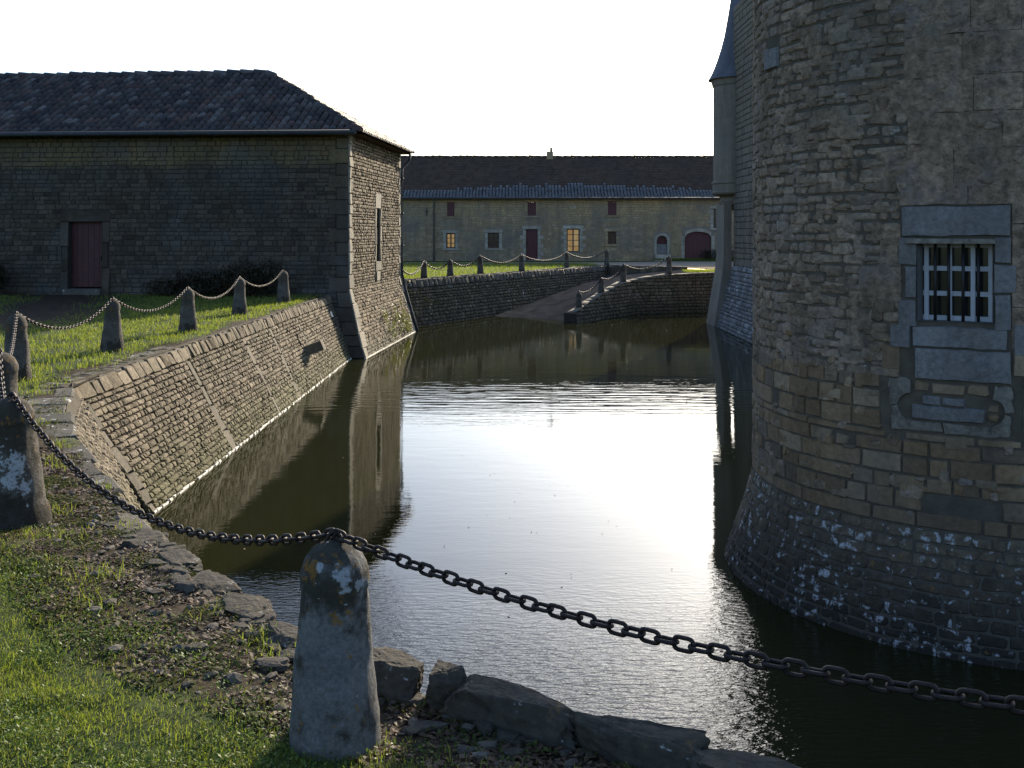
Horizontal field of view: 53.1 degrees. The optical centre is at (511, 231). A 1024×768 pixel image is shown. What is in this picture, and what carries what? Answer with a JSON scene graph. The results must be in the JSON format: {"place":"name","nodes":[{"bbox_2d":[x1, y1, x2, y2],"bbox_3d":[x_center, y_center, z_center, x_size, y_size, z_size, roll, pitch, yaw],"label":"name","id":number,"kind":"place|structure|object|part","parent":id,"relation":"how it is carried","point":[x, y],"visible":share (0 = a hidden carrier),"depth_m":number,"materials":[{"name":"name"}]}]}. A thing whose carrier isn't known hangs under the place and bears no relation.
{"place":"outdoors","nodes":[
{"label":"outdoors","id":0,"kind":"place"},
{"bbox_2d":[0,0,729,276],"label":"sky","id":1,"kind":"structure","parent":0,"point":[436,77],"materials":[{"name":"white"}]},
{"bbox_2d":[0,257,733,767],"bbox_3d":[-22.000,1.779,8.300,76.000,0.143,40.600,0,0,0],"label":"lawn","id":2,"kind":"structure","parent":0,"point":[46,306],"depth_m":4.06,"materials":[{"name":"plant"}]},
{"bbox_2d":[0,264,13,293],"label":"shrub","id":3,"kind":"object","parent":2,"relation":"on","point":[2,280],"visible":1,"depth_m":28.02,"materials":[{"name":"green plant"}]},
{"bbox_2d":[0,348,18,398],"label":"bollard","id":4,"kind":"object","parent":2,"relation":"on","point":[10,364],"visible":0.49,"depth_m":8.10,"materials":[{"name":"stone"}]},
{"bbox_2d":[0,351,13,399],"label":"chain","id":5,"kind":"object","parent":4,"relation":"hanging from","point":[2,391],"visible":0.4,"depth_m":7.64,"materials":[{"name":"metal"}]},
{"bbox_2d":[4,312,31,381],"bbox_3d":[-5.786,1.384,11.977,0.340,0.912,0.325,0,0,0],"label":"bollard","id":6,"kind":"object","parent":2,"relation":"on","point":[21,353],"visible":0.69,"depth_m":11.90,"materials":[{"name":"stone"}]},
{"bbox_2d":[8,311,17,354],"bbox_3d":[-4.945,1.086,10.071,0.044,0.345,4.218,0,0,-24],"label":"chain","id":7,"kind":"object","parent":6,"relation":"hanging from","point":[13,336],"visible":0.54,"depth_m":11.21,"materials":[{"name":"metal"}]},
{"bbox_2d":[17,298,113,329],"bbox_3d":[-5.784,1.097,13.386,0.044,0.343,2.820,0,0,1],"label":"chain","id":8,"kind":"object","parent":6,"relation":"hanging from","point":[66,327],"visible":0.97,"depth_m":13.30,"materials":[{"name":"metal"}]},
{"bbox_2d":[0,392,52,530],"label":"bollard","id":9,"kind":"object","parent":2,"relation":"on","point":[23,500],"visible":0.91,"depth_m":6.09,"materials":[{"name":"stone"}]},
{"bbox_2d":[10,391,336,545],"bbox_3d":[-1.821,1.148,4.863,0.044,0.368,3.636,0,0,-42],"label":"chain","id":10,"kind":"object","parent":9,"relation":"hanging from","point":[212,536],"visible":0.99,"depth_m":4.46,"materials":[{"name":"metal"}]},
{"bbox_2d":[100,297,123,352],"bbox_3d":[-5.783,1.389,14.804,0.328,0.902,0.332,0,0,0],"label":"bollard","id":11,"kind":"object","parent":2,"relation":"on","point":[112,336],"visible":0.94,"depth_m":14.69,"materials":[{"name":"stone"}]},
{"bbox_2d":[133,527,168,545],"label":"rock","id":12,"kind":"object","parent":2,"relation":"on","point":[146,534],"visible":0.6,"depth_m":6.04,"materials":[{"name":"grey stone"}]},
{"bbox_2d":[158,548,201,570],"bbox_3d":[-1.822,1.806,5.583,0.196,0.060,0.380,0,0,-44],"label":"rock","id":13,"kind":"object","parent":2,"relation":"on","point":[179,556],"visible":0.74,"depth_m":5.58,"materials":[{"name":"grey stone"}]},
{"bbox_2d":[178,286,196,332],"bbox_3d":[-5.601,1.389,17.700,0.331,0.902,0.333,0,0,0],"label":"bollard","id":14,"kind":"object","parent":2,"relation":"on","point":[188,321],"visible":0.92,"depth_m":17.60,"materials":[{"name":"stone"}]},
{"bbox_2d":[112,287,188,311],"bbox_3d":[-5.685,1.100,16.242,0.044,0.328,2.939,0,0,3],"label":"chain","id":15,"kind":"object","parent":14,"relation":"hanging from","point":[155,309],"visible":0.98,"depth_m":16.23,"materials":[{"name":"metal"}]},
{"bbox_2d":[184,643,209,652],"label":"stone","id":16,"kind":"object","parent":2,"relation":"on","point":[196,648],"visible":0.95,"depth_m":4.27,"materials":[{"name":"grey stone"}]},
{"bbox_2d":[140,256,284,297],"bbox_3d":[-8.034,1.232,27.381,3.963,1.211,0.917,0,0,4],"label":"shrub","id":17,"kind":"object","parent":2,"relation":"on","point":[223,282],"visible":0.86,"depth_m":27.29,"materials":[{"name":"green plant"}]},
{"bbox_2d":[194,571,242,596],"bbox_3d":[-1.500,1.792,5.184,0.198,0.072,0.397,0,0,-32],"label":"rock","id":18,"kind":"object","parent":2,"relation":"on","point":[209,580],"visible":0.62,"depth_m":5.14,"materials":[{"name":"grey stone"}]},
{"bbox_2d":[232,276,247,315],"bbox_3d":[-5.718,1.384,21.497,0.339,0.912,0.320,0,0,0],"label":"bollard","id":19,"kind":"object","parent":2,"relation":"on","point":[239,305],"visible":0.93,"depth_m":21.39,"materials":[{"name":"stone"}]},
{"bbox_2d":[187,276,239,299],"bbox_3d":[-5.662,1.102,19.604,0.044,0.354,3.832,0,0,-2],"label":"chain","id":20,"kind":"object","parent":19,"relation":"hanging from","point":[219,296],"visible":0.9,"depth_m":19.62,"materials":[{"name":"metal"}]},
{"bbox_2d":[241,269,282,286],"bbox_3d":[-5.655,1.074,23.257,0.044,0.339,3.519,0,0,2],"label":"chain","id":21,"kind":"object","parent":19,"relation":"hanging from","point":[264,284],"visible":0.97,"depth_m":23.37,"materials":[{"name":"metal"}]},
{"bbox_2d":[0,523,484,767],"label":"clover","id":22,"kind":"object","parent":2,"relation":"on","point":[100,762],"visible":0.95,"depth_m":3.62,"materials":[{"name":"green plant"}]},
{"bbox_2d":[218,592,275,615],"bbox_3d":[-1.267,1.782,4.850,0.231,0.076,0.384,0,0,-42],"label":"rock","id":23,"kind":"object","parent":2,"relation":"on","point":[238,603],"visible":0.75,"depth_m":4.82,"materials":[{"name":"grey stone"}]},
{"bbox_2d":[254,656,290,672],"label":"stone","id":24,"kind":"object","parent":2,"relation":"on","point":[279,664],"visible":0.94,"depth_m":4.10,"materials":[{"name":"grey stone"}]},
{"bbox_2d":[265,621,297,648],"bbox_3d":[-0.979,1.772,4.457,0.318,0.092,0.208,0,0,40],"label":"rock","id":25,"kind":"object","parent":2,"relation":"on","point":[284,634],"visible":0.48,"depth_m":4.43,"materials":[{"name":"grey stone"}]},
{"bbox_2d":[276,269,289,303],"bbox_3d":[-5.578,1.374,25.001,0.340,0.932,0.344,0,0,0],"label":"bollard","id":26,"kind":"object","parent":2,"relation":"on","point":[283,293],"visible":0.91,"depth_m":24.89,"materials":[{"name":"stone"}]},
{"bbox_2d":[13,373,592,767],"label":"loose gravel","id":27,"kind":"structure","parent":2,"relation":"on","point":[411,729],"depth_m":4.29,"materials":[{"name":"grey gravel"}]},
{"bbox_2d":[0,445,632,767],"bbox_3d":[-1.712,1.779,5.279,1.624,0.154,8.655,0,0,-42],"label":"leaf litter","id":28,"kind":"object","parent":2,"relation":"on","point":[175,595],"visible":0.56,"depth_m":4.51,"materials":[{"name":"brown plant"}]},
{"bbox_2d":[0,341,639,767],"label":"weeds","id":29,"kind":"object","parent":2,"relation":"on","point":[184,613],"visible":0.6,"depth_m":4.60,"materials":[{"name":"green plant"}]},
{"bbox_2d":[289,530,380,760],"bbox_3d":[-0.608,1.431,3.522,0.323,0.817,0.324,0,0,0],"label":"bollard","id":30,"kind":"object","parent":2,"relation":"on","point":[335,708],"visible":0.94,"depth_m":3.42,"materials":[{"name":"stone"}]},
{"bbox_2d":[332,528,1023,715],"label":"chain","id":31,"kind":"object","parent":30,"relation":"hanging from","point":[848,678],"visible":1,"depth_m":2.63,"materials":[{"name":"metal"}]},
{"bbox_2d":[373,647,423,702],"bbox_3d":[-0.528,1.736,3.985,0.432,0.190,0.220,0,0,32],"label":"rock","id":32,"kind":"object","parent":2,"relation":"on","point":[399,672],"visible":0.53,"depth_m":3.89,"materials":[{"name":"grey stone"}]},
{"bbox_2d":[400,720,450,734],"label":"stone","id":33,"kind":"object","parent":2,"relation":"on","point":[423,725],"visible":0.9,"depth_m":3.65,"materials":[{"name":"grey stone"}]},
{"bbox_2d":[425,659,466,711],"bbox_3d":[-0.239,1.725,3.863,0.169,0.185,0.183,0,0,0],"label":"rock","id":34,"kind":"object","parent":2,"relation":"on","point":[446,679],"visible":0.68,"depth_m":3.79,"materials":[{"name":"grey stone"}]},
{"bbox_2d":[456,744,477,754],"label":"stone","id":35,"kind":"object","parent":2,"relation":"on","point":[461,749],"visible":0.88,"depth_m":3.44,"materials":[{"name":"grey stone"}]},
{"bbox_2d":[442,674,578,749],"bbox_3d":[-0.001,1.732,3.692,0.619,0.182,0.215,0,0,27],"label":"rock","id":36,"kind":"object","parent":2,"relation":"on","point":[543,719],"visible":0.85,"depth_m":3.61,"materials":[{"name":"grey stone"}]},
{"bbox_2d":[569,711,710,767],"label":"rock","id":37,"kind":"object","parent":2,"relation":"on","point":[636,743],"visible":0.86,"depth_m":3.38,"materials":[{"name":"grey stone"}]},
{"bbox_2d":[684,748,800,767],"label":"rock","id":38,"kind":"object","parent":2,"relation":"on","point":[713,758],"visible":0.99,"depth_m":3.25,"materials":[{"name":"grey stone"}]},
{"bbox_2d":[403,261,702,277],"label":"courtyard lawn","id":39,"kind":"structure","parent":0,"point":[508,264],"depth_m":55.45,"materials":[{"name":"green plant"}]},
{"bbox_2d":[420,262,427,277],"bbox_3d":[-3.302,1.484,38.415,0.298,0.832,0.290,0,0,0],"label":"bollard","id":40,"kind":"object","parent":39,"relation":"on","point":[424,270],"visible":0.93,"depth_m":38.32,"materials":[{"name":"stone"}]},
{"bbox_2d":[402,261,424,274],"bbox_3d":[-3.520,1.303,36.737,0.077,0.471,3.409,0,0,7],"label":"chain","id":41,"kind":"object","parent":40,"relation":"hanging from","point":[404,271],"visible":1,"depth_m":36.65,"materials":[{"name":"metal"}]},
{"bbox_2d":[424,259,450,269],"bbox_3d":[-2.863,1.253,39.230,0.077,0.394,1.902,0,0,28],"label":"chain","id":42,"kind":"object","parent":40,"relation":"hanging from","point":[438,268],"visible":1,"depth_m":39.25,"materials":[{"name":"metal"}]},
{"bbox_2d":[447,260,453,275],"bbox_3d":[-2.408,1.484,40.067,0.309,0.832,0.298,0,0,0],"label":"bollard","id":43,"kind":"object","parent":39,"relation":"on","point":[450,272],"visible":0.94,"depth_m":39.97,"materials":[{"name":"stone"}]},
{"bbox_2d":[477,255,483,273],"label":"bollard","id":44,"kind":"object","parent":39,"relation":"on","point":[480,270],"visible":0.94,"depth_m":42.02,"materials":[{"name":"stone"}]},
{"bbox_2d":[451,255,479,266],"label":"chain","id":45,"kind":"object","parent":44,"relation":"hanging from","point":[466,265],"visible":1,"depth_m":41.15,"materials":[{"name":"metal"}]},
{"bbox_2d":[482,255,520,263],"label":"chain","id":46,"kind":"object","parent":44,"relation":"hanging from","point":[500,262],"visible":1,"depth_m":43.67,"materials":[{"name":"metal"}]},
{"bbox_2d":[604,250,609,265],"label":"bollard","id":47,"kind":"object","parent":39,"relation":"on","point":[606,261],"visible":0.88,"depth_m":53.65,"materials":[{"name":"stone"}]},
{"bbox_2d":[567,251,605,258],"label":"chain","id":48,"kind":"object","parent":47,"relation":"hanging from","point":[586,257],"visible":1,"depth_m":51.46,"materials":[{"name":"metal"}]},
{"bbox_2d":[608,265,687,274],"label":"kerb wall","id":49,"kind":"structure","parent":39,"relation":"on","point":[613,269],"depth_m":51.35,"materials":[{"name":"grey stone"}]},
{"bbox_2d":[672,259,733,260],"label":"grass verge","id":50,"kind":"object","parent":39,"relation":"on","point":[694,260],"depth_m":61.30,"materials":[{"name":"green plant"}]},
{"bbox_2d":[699,248,733,259],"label":"shrub","id":51,"kind":"object","parent":39,"relation":"on","point":[708,254],"visible":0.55,"depth_m":61.65,"materials":[{"name":"green plant"}]},
{"bbox_2d":[403,261,732,268],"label":"gravel path","id":52,"kind":"structure","parent":0,"point":[702,264],"depth_m":56.56,"materials":[{"name":"grey gravel"}]},
{"bbox_2d":[134,311,1023,767],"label":"water","id":53,"kind":"structure","parent":0,"point":[578,439],"depth_m":11.82,"materials":[{"name":"liquid"}]},
{"bbox_2d":[18,383,195,571],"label":"bank wall","id":54,"kind":"structure","parent":53,"relation":"in","point":[82,427],"depth_m":10.36,"materials":[{"name":"stone"}]},
{"bbox_2d":[104,521,608,761],"bbox_3d":[-0.845,1.797,4.540,4.849,0.140,0.629,0,0,44],"label":"edge rubble","id":55,"kind":"object","parent":54,"relation":"on","point":[185,582],"visible":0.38,"depth_m":4.69,"materials":[{"name":"grey stone"}]},
{"bbox_2d":[33,295,351,512],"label":"moat wall","id":56,"kind":"structure","parent":53,"relation":"in","point":[173,421],"depth_m":15.41,"materials":[{"name":"stone"}]},
{"bbox_2d":[227,323,744,617],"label":"floating leaves","id":57,"kind":"object","parent":53,"relation":"on","point":[494,473],"visible":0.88,"depth_m":15.40,"materials":[{"name":"green plant"}]},
{"bbox_2d":[402,265,607,326],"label":"moat wall","id":58,"kind":"structure","parent":53,"relation":"in","point":[471,296],"depth_m":41.55,"materials":[{"name":"stone"}]},
{"bbox_2d":[411,292,444,316],"bbox_3d":[-3.038,2.700,37.765,0.419,1.307,4.846,0,0,30],"label":"wall moss","id":59,"kind":"object","parent":58,"relation":"attached to","point":[431,303],"depth_m":37.78,"materials":[{"name":"green plant"}]},
{"bbox_2d":[518,255,524,270],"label":"bollard","id":60,"kind":"object","parent":58,"relation":"on","point":[521,263],"visible":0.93,"depth_m":45.22,"materials":[{"name":"stone"}]},
{"bbox_2d":[564,252,569,269],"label":"bollard","id":61,"kind":"object","parent":58,"relation":"on","point":[566,262],"visible":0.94,"depth_m":49.34,"materials":[{"name":"stone"}]},
{"bbox_2d":[521,253,565,260],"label":"chain","id":62,"kind":"object","parent":61,"relation":"hanging from","point":[543,260],"visible":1,"depth_m":47.15,"materials":[{"name":"metal"}]},
{"bbox_2d":[564,272,713,321],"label":"ramp wall","id":63,"kind":"structure","parent":53,"relation":"in","point":[678,292],"depth_m":43.16,"materials":[{"name":"grey stone"}]},
{"bbox_2d":[576,292,581,307],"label":"bollard","id":64,"kind":"object","parent":63,"relation":"on","point":[578,299],"visible":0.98,"depth_m":39.32,"materials":[{"name":"stone"}]},
{"bbox_2d":[598,279,604,292],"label":"bollard","id":65,"kind":"object","parent":63,"relation":"on","point":[601,289],"visible":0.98,"depth_m":40.89,"materials":[{"name":"stone"}]},
{"bbox_2d":[579,278,601,292],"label":"chain","id":66,"kind":"object","parent":65,"relation":"hanging from","point":[591,288],"visible":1,"depth_m":40.20,"materials":[{"name":"metal"}]},
{"bbox_2d":[620,265,625,283],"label":"bollard","id":67,"kind":"object","parent":63,"relation":"on","point":[623,275],"visible":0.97,"depth_m":42.45,"materials":[{"name":"stone"}]},
{"bbox_2d":[601,265,623,279],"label":"chain","id":68,"kind":"object","parent":67,"relation":"hanging from","point":[614,275],"visible":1,"depth_m":41.80,"materials":[{"name":"metal"}]},
{"bbox_2d":[666,256,671,274],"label":"bollard","id":69,"kind":"object","parent":63,"relation":"on","point":[669,266],"visible":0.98,"depth_m":43.86,"materials":[{"name":"stone"}]},
{"bbox_2d":[623,256,669,269],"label":"chain","id":70,"kind":"object","parent":69,"relation":"hanging from","point":[649,267],"visible":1,"depth_m":43.33,"materials":[{"name":"metal"}]},
{"bbox_2d":[706,0,753,342],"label":"castle wing","id":71,"kind":"structure","parent":53,"relation":"in","point":[731,300],"depth_m":36.54,"materials":[{"name":"grey stone"}]},
{"bbox_2d":[725,0,1023,670],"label":"round tower","id":72,"kind":"structure","parent":53,"relation":"in","point":[882,501],"depth_m":8.68,"materials":[{"name":"stone"}]},
{"bbox_2d":[905,239,995,321],"bbox_3d":[3.665,0.412,8.502,0.713,0.715,0.285,0,0,30],"label":"window","id":73,"kind":"structure","parent":72,"relation":"in","point":[957,272],"depth_m":8.55,"materials":[{"name":"grey paint"}]},
{"bbox_2d":[496,269,713,319],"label":"ramp","id":74,"kind":"structure","parent":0,"point":[557,306],"depth_m":43.15,"materials":[{"name":"grey stone"}]},
{"label":"ground","id":75,"kind":"structure","parent":0,"visible":0},
{"bbox_2d":[0,69,418,358],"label":"barn","id":76,"kind":"structure","parent":75,"relation":"on","point":[122,182],"depth_m":28.46,"materials":[{"name":"stone"}]},
{"bbox_2d":[72,222,101,286],"bbox_3d":[-11.873,0.630,28.713,0.962,1.820,0.080,0,0,5],"label":"door","id":77,"kind":"structure","parent":76,"relation":"in","point":[86,236],"depth_m":28.72,"materials":[{"name":"paint"}]},
{"bbox_2d":[381,299,411,339],"bbox_3d":[-3.625,2.729,32.418,0.421,1.123,3.727,0,0,5],"label":"wall fern","id":78,"kind":"object","parent":76,"relation":"attached to","point":[406,321],"depth_m":32.68,"materials":[{"name":"green plant"}]},
{"bbox_2d":[400,145,733,260],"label":"farm range","id":79,"kind":"structure","parent":75,"relation":"on","point":[549,205],"depth_m":62.20,"materials":[{"name":"beige stone"}]},
{"bbox_2d":[443,230,458,249],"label":"window","id":80,"kind":"structure","parent":79,"relation":"in","point":[451,234],"depth_m":62.18,"materials":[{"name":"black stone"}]},
{"bbox_2d":[484,230,502,249],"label":"window","id":81,"kind":"structure","parent":79,"relation":"in","point":[493,242],"depth_m":62.18,"materials":[{"name":"stone"}]},
{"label":"door","id":82,"kind":"part","parent":79,"relation":"part of","materials":[{"name":"red paint"}]},
{"bbox_2d":[561,226,584,251],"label":"window","id":83,"kind":"structure","parent":79,"relation":"in","point":[571,233],"depth_m":62.30,"materials":[{"name":"beige stone"}]},
{"bbox_2d":[604,228,619,245],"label":"window","id":84,"kind":"structure","parent":79,"relation":"in","point":[611,238],"depth_m":62.18,"materials":[{"name":"grey stone"}]},
{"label":"arched door","id":85,"kind":"part","parent":79,"relation":"part of","materials":[{"name":"grey stone"}]},
{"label":"carriage door","id":86,"kind":"part","parent":79,"relation":"part of","materials":[{"name":"red paint"}]},
{"bbox_2d":[708,206,715,229],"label":"window","id":87,"kind":"structure","parent":79,"relation":"in","point":[710,212],"depth_m":62.17,"materials":[{"name":"stone"}]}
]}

